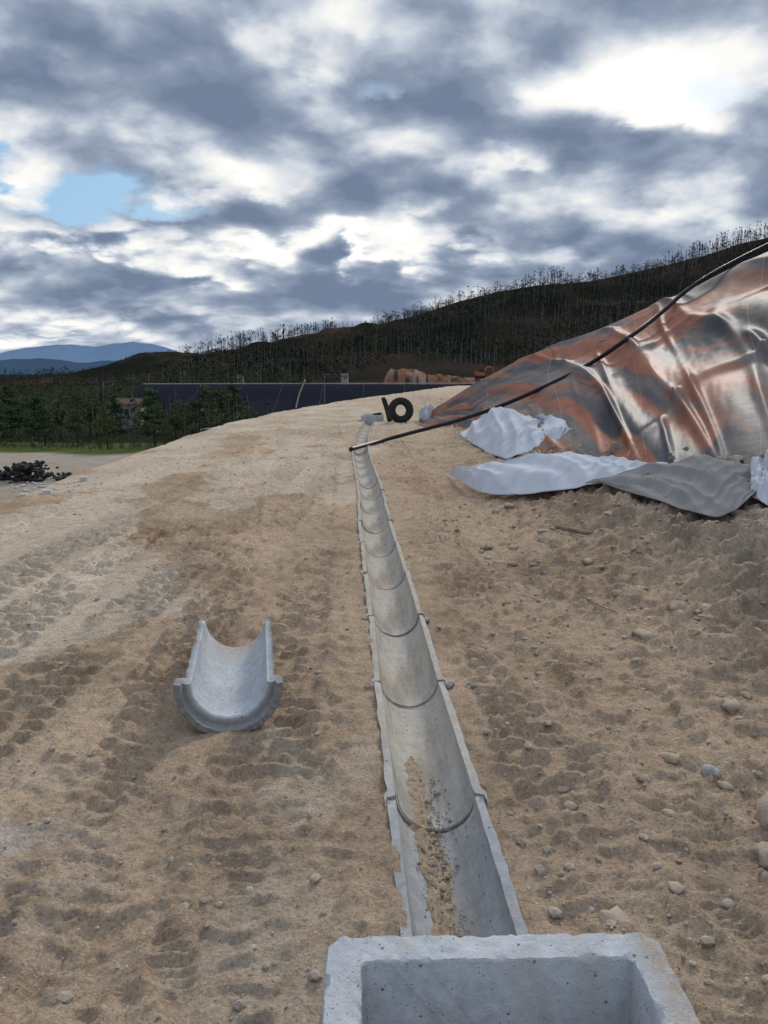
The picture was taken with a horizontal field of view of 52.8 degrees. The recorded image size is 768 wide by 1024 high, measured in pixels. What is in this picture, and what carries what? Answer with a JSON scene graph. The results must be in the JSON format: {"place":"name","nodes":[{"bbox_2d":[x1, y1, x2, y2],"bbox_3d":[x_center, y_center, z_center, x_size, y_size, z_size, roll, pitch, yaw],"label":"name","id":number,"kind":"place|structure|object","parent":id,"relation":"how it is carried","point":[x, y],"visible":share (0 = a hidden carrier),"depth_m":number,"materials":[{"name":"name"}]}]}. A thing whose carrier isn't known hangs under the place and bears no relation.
{"place":"outdoors","nodes":[
{"label":"outdoors","id":0,"kind":"place"},
{"bbox_2d":[0,358,117,374],"bbox_3d":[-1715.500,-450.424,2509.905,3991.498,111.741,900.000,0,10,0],"label":"distant hills","id":1,"kind":"structure","parent":0,"point":[31,366],"depth_m":2758.90,"materials":[{"name":"blue"}]},
{"bbox_2d":[0,342,177,362],"bbox_3d":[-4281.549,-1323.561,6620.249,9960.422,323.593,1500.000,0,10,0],"label":"distant mountains","id":2,"kind":"structure","parent":0,"point":[88,354],"depth_m":7057.85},
{"bbox_2d":[116,398,142,403],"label":"roof","id":3,"kind":"structure","parent":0,"point":[126,400],"depth_m":72.89,"materials":[{"name":"tile"}]},
{"bbox_2d":[0,238,767,1023],"bbox_3d":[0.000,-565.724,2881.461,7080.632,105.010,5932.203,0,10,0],"label":"ground terrain","id":4,"kind":"structure","parent":0,"point":[208,812],"depth_m":3.58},
{"bbox_2d":[0,400,15,438],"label":"pine tree","id":5,"kind":"object","parent":4,"relation":"on","point":[2,424],"visible":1,"depth_m":59.74,"materials":[{"name":"green plant"}]},
{"bbox_2d":[0,385,25,437],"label":"pine tree","id":6,"kind":"object","parent":4,"relation":"on","point":[11,410],"visible":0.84,"depth_m":67.00,"materials":[{"name":"green plant"}]},
{"bbox_2d":[19,396,46,439],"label":"pine tree","id":7,"kind":"object","parent":4,"relation":"on","point":[35,402],"visible":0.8,"depth_m":65.30,"materials":[{"name":"green plant"}]},
{"bbox_2d":[0,460,72,483],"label":"heap of black rubble","id":8,"kind":"object","parent":4,"relation":"on","point":[23,470],"visible":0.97,"depth_m":39.86,"materials":[{"name":"stone"}]},
{"bbox_2d":[6,481,75,491],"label":"rubble blocks","id":9,"kind":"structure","parent":4,"relation":"on","point":[35,483],"depth_m":36.76,"materials":[{"name":"concrete"}]},
{"bbox_2d":[31,405,57,445],"bbox_3d":[-26.295,-6.694,59.757,2.000,3.413,1.986,-3,11,-17],"label":"pine tree","id":10,"kind":"object","parent":4,"relation":"on","point":[49,422],"visible":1,"depth_m":59.57,"materials":[{"name":"green plant"}]},
{"bbox_2d":[42,489,51,493],"bbox_3d":[-4.227,-0.247,9.695,0.106,0.064,0.085,-3,11,-17],"label":"concrete block","id":11,"kind":"object","parent":4,"relation":"on","point":[46,491],"depth_m":9.66,"materials":[{"name":"grey concrete"}]},
{"bbox_2d":[47,393,71,441],"bbox_3d":[-26.680,-7.709,63.598,2.228,4.087,2.448,0,10,0],"label":"pine tree","id":12,"kind":"object","parent":4,"relation":"on","point":[61,408],"visible":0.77,"depth_m":63.38,"materials":[{"name":"green plant"}]},
{"bbox_2d":[62,406,89,446],"bbox_3d":[-23.733,-6.641,59.733,2.264,3.435,2.250,0,10,0],"label":"pine tree","id":13,"kind":"object","parent":4,"relation":"on","point":[77,426],"visible":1,"depth_m":59.73,"materials":[{"name":"green plant"}]},
{"bbox_2d":[80,476,86,480],"bbox_3d":[-4.250,-0.468,10.936,0.096,0.058,0.077,-3,11,-17],"label":"concrete block","id":14,"kind":"object","parent":4,"relation":"on","point":[84,478],"depth_m":10.90,"materials":[{"name":"grey concrete"}]},
{"bbox_2d":[0,434,174,449],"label":"undergrowth","id":15,"kind":"object","parent":4,"relation":"on","point":[99,443],"visible":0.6,"depth_m":59.42,"materials":[{"name":"green plant"}]},
{"bbox_2d":[80,400,99,435],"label":"pine tree","id":16,"kind":"object","parent":4,"relation":"on","point":[89,408],"visible":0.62,"depth_m":69.31,"materials":[{"name":"green plant"}]},
{"bbox_2d":[92,411,119,448],"bbox_3d":[-20.744,-6.142,57.778,1.946,3.110,2.081,-5,11,-26],"label":"pine tree","id":17,"kind":"object","parent":4,"relation":"on","point":[104,428],"visible":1,"depth_m":57.60,"materials":[{"name":"green plant"}]},
{"bbox_2d":[107,394,128,432],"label":"pine tree","id":18,"kind":"object","parent":4,"relation":"on","point":[114,403],"visible":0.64,"depth_m":71.42,"materials":[{"name":"green plant"}]},
{"bbox_2d":[115,404,146,427],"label":"walls","id":19,"kind":"structure","parent":4,"relation":"on","point":[123,406],"depth_m":72.58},
{"bbox_2d":[119,408,134,416],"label":"windows and door","id":20,"kind":"structure","parent":19,"relation":"attached to","point":[127,412],"depth_m":72.46,"materials":[{"name":"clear glass"}]},
{"bbox_2d":[133,387,174,446],"bbox_3d":[-17.843,-7.258,59.434,3.004,4.682,2.812,0,10,0],"label":"pine tree","id":21,"kind":"object","parent":4,"relation":"on","point":[150,394],"visible":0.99,"depth_m":59.39,"materials":[{"name":"green plant"}]},
{"bbox_2d":[165,408,186,438],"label":"pine tree","id":22,"kind":"object","parent":4,"relation":"on","point":[175,416],"visible":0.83,"depth_m":65.63,"materials":[{"name":"green plant"}]},
{"bbox_2d":[176,400,197,434],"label":"pine tree","id":23,"kind":"object","parent":4,"relation":"on","point":[192,417],"visible":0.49,"depth_m":69.58,"materials":[{"name":"green plant"}]},
{"bbox_2d":[187,396,200,425],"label":"pine tree","id":24,"kind":"object","parent":4,"relation":"on","point":[190,403],"visible":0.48,"depth_m":79.20,"materials":[{"name":"green plant"}]},
{"bbox_2d":[193,385,215,424],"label":"pine tree","id":25,"kind":"object","parent":4,"relation":"on","point":[203,396],"visible":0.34,"depth_m":77.14,"materials":[{"name":"green plant"}]},
{"bbox_2d":[200,379,232,425],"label":"pine tree","id":26,"kind":"object","parent":4,"relation":"on","point":[220,399],"visible":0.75,"depth_m":72.71,"materials":[{"name":"green plant"}]},
{"bbox_2d":[172,619,282,732],"bbox_3d":[-0.736,0.766,3.749,0.461,0.245,0.975,0,9,-9],"label":"loose half pipe gutter","id":27,"kind":"object","parent":4,"relation":"on","point":[220,688],"visible":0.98,"depth_m":3.52,"materials":[{"name":"concrete"}]},
{"bbox_2d":[220,383,243,420],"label":"pine tree","id":28,"kind":"object","parent":4,"relation":"on","point":[235,389],"visible":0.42,"depth_m":74.95,"materials":[{"name":"green plant"}]},
{"bbox_2d":[129,384,472,416],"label":"reservoir lining","id":29,"kind":"object","parent":4,"relation":"on","point":[281,397],"visible":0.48,"depth_m":104.06,"materials":[{"name":"plastic"}]},
{"bbox_2d":[294,379,305,408],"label":"pipe on liner","id":30,"kind":"object","parent":29,"relation":"on","point":[298,396],"visible":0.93,"depth_m":102.39,"materials":[{"name":"plastic"}]},
{"bbox_2d":[143,383,473,383],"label":"reservoir kerb","id":31,"kind":"structure","parent":4,"relation":"on","point":[308,383],"depth_m":109.23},
{"bbox_2d":[324,374,330,403],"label":"lamp post","id":32,"kind":"object","parent":4,"relation":"on","point":[324,386],"visible":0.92,"depth_m":90.77,"materials":[{"name":"metal"}]},
{"bbox_2d":[341,375,348,382],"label":"walls","id":33,"kind":"structure","parent":4,"relation":"on","point":[345,380],"depth_m":127.66,"materials":[{"name":"grey concrete"}]},
{"bbox_2d":[361,414,383,424],"bbox_3d":[-0.366,-2.905,24.606,0.704,0.404,0.804,0,10,0],"label":"concrete catch basin","id":34,"kind":"object","parent":4,"relation":"on","point":[369,419],"visible":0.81,"depth_m":24.20,"materials":[{"name":"grey concrete"}]},
{"bbox_2d":[0,220,767,442],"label":"distant forest","id":35,"kind":"object","parent":4,"relation":"on","point":[486,351],"visible":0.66,"depth_m":231.00,"materials":[{"name":"green plant"}]},
{"bbox_2d":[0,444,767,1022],"bbox_3d":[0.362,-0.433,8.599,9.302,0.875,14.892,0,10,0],"label":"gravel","id":36,"kind":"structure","parent":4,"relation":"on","point":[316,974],"depth_m":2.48,"materials":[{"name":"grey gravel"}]},
{"bbox_2d":[381,397,391,421],"bbox_3d":[0.083,-3.069,23.127,0.163,0.745,0.417,-10,14,-43],"label":"black standpipe","id":37,"kind":"object","parent":4,"relation":"on","point":[386,408],"visible":1,"depth_m":23.07,"materials":[{"name":"black plastic"}]},
{"bbox_2d":[389,397,413,422],"bbox_3d":[0.514,-3.126,23.753,0.797,0.797,0.220,-2,2,-12],"label":"tyre","id":38,"kind":"object","parent":4,"relation":"on","point":[406,404],"visible":0.95,"depth_m":23.66,"materials":[{"name":"rubber"}]},
{"bbox_2d":[418,404,435,419],"bbox_3d":[1.383,-3.119,24.068,0.612,0.541,1.830,0,10,0],"label":"white geotextile flap","id":39,"kind":"object","parent":4,"relation":"on","point":[424,413],"visible":0.73,"depth_m":23.57,"materials":[{"name":"white fabric"}]},
{"bbox_2d":[351,421,528,937],"bbox_3d":[-0.259,-0.763,13.030,0.643,0.204,22.710,0,10,-2],"label":"concrete drainage channel","id":40,"kind":"object","parent":4,"relation":"on","point":[452,878],"visible":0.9,"depth_m":3.09,"materials":[{"name":"concrete"}]},
{"bbox_2d":[474,366,493,378],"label":"orange excavator","id":41,"kind":"object","parent":4,"relation":"on","point":[480,374],"visible":0.82,"depth_m":132.32,"materials":[{"name":"metal"}]},
{"bbox_2d":[321,932,699,1023],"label":"concrete catch basin","id":42,"kind":"object","parent":4,"relation":"on","point":[592,978],"visible":1,"depth_m":1.82,"materials":[{"name":"grey concrete"}]},
{"bbox_2d":[460,407,571,458],"bbox_3d":[2.340,-1.668,15.071,1.220,0.764,8.206,0,10,0],"label":"white geotextile flap","id":43,"kind":"object","parent":4,"relation":"on","point":[505,433],"visible":0.88,"depth_m":12.75,"materials":[{"name":"white fabric"}]},
{"bbox_2d":[449,451,667,494],"bbox_3d":[1.641,-0.472,9.199,0.881,0.573,4.177,-6,12,-30],"label":"white geotextile flap","id":44,"kind":"object","parent":4,"relation":"on","point":[533,473],"visible":0.91,"depth_m":8.75,"materials":[{"name":"white fabric"}]},
{"bbox_2d":[349,243,767,450],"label":"black polyethylene pipe","id":45,"kind":"object","parent":4,"relation":"on","point":[648,322],"visible":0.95,"depth_m":15.55,"materials":[{"name":"black plastic"}]},
{"bbox_2d":[555,525,593,534],"bbox_3d":[1.606,0.155,6.513,0.342,0.054,0.039,9,13,39],"label":"wooden stick","id":46,"kind":"object","parent":4,"relation":"on","point":[573,530],"visible":0.99,"depth_m":6.50,"materials":[{"name":"brown wood"}]},
{"bbox_2d":[588,906,595,912],"bbox_3d":[0.585,1.121,2.176,0.024,0.016,0.026,0,10,0],"label":"stone","id":47,"kind":"object","parent":4,"relation":"on","point":[591,909],"visible":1,"depth_m":2.17,"materials":[{"name":"grey stone"}]},
{"bbox_2d":[418,252,767,464],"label":"geomembrane covered slope","id":48,"kind":"structure","parent":4,"relation":"on","point":[689,369],"depth_m":11.66,"materials":[{"name":"brown plastic"}]},
{"bbox_2d":[680,259,689,292],"bbox_3d":[6.443,-5.059,16.566,0.168,0.698,0.090,0,10,0],"label":"black marker post","id":49,"kind":"object","parent":48,"relation":"on","point":[684,274],"visible":0.94,"depth_m":16.53,"materials":[{"name":"black plastic"}]},
{"bbox_2d":[568,585,617,612],"bbox_3d":[1.325,0.559,4.990,0.036,0.019,0.665,-2,10,-12],"label":"dry root","id":50,"kind":"object","parent":4,"relation":"on","point":[591,601],"visible":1,"depth_m":4.93,"materials":[{"name":"brown wood"}]},
{"bbox_2d":[586,455,755,516],"bbox_3d":[2.684,-0.303,6.832,0.918,0.406,2.306,-2,10,-9],"label":"drainage composite sheet","id":51,"kind":"object","parent":4,"relation":"on","point":[708,485],"visible":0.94,"depth_m":6.44,"materials":[{"name":"grey plastic"}]},
{"bbox_2d":[664,752,679,764],"bbox_3d":[1.127,0.965,3.015,0.061,0.042,0.071,0,10,0],"label":"yellow stone","id":52,"kind":"object","parent":4,"relation":"on","point":[673,758],"visible":0.99,"depth_m":3.00,"materials":[{"name":"beige stone"}]},
{"bbox_2d":[701,764,720,778],"bbox_3d":[1.226,0.982,2.895,0.067,0.067,0.070,0,10,0],"label":"grey stone","id":53,"kind":"object","parent":4,"relation":"on","point":[706,769],"visible":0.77,"depth_m":2.88,"materials":[{"name":"stone"}]},
{"bbox_2d":[721,898,736,908],"bbox_3d":[0.980,1.116,2.195,0.040,0.028,0.044,5,11,26],"label":"stone","id":54,"kind":"object","parent":4,"relation":"on","point":[727,903],"visible":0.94,"depth_m":2.19,"materials":[{"name":"grey stone"}]},
{"bbox_2d":[750,449,767,505],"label":"white geotextile flap","id":55,"kind":"object","parent":4,"relation":"on","point":[759,478],"visible":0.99,"depth_m":6.04,"materials":[{"name":"white fabric"}]},
{"bbox_2d":[754,792,767,830],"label":"boulder","id":56,"kind":"object","parent":4,"relation":"on","point":[761,814],"visible":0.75,"depth_m":2.56,"materials":[{"name":"stone"}]},
{"bbox_2d":[0,0,767,353],"label":"sky","id":57,"kind":"structure","parent":0,"point":[174,173],"materials":[{"name":"grey"}]}
]}

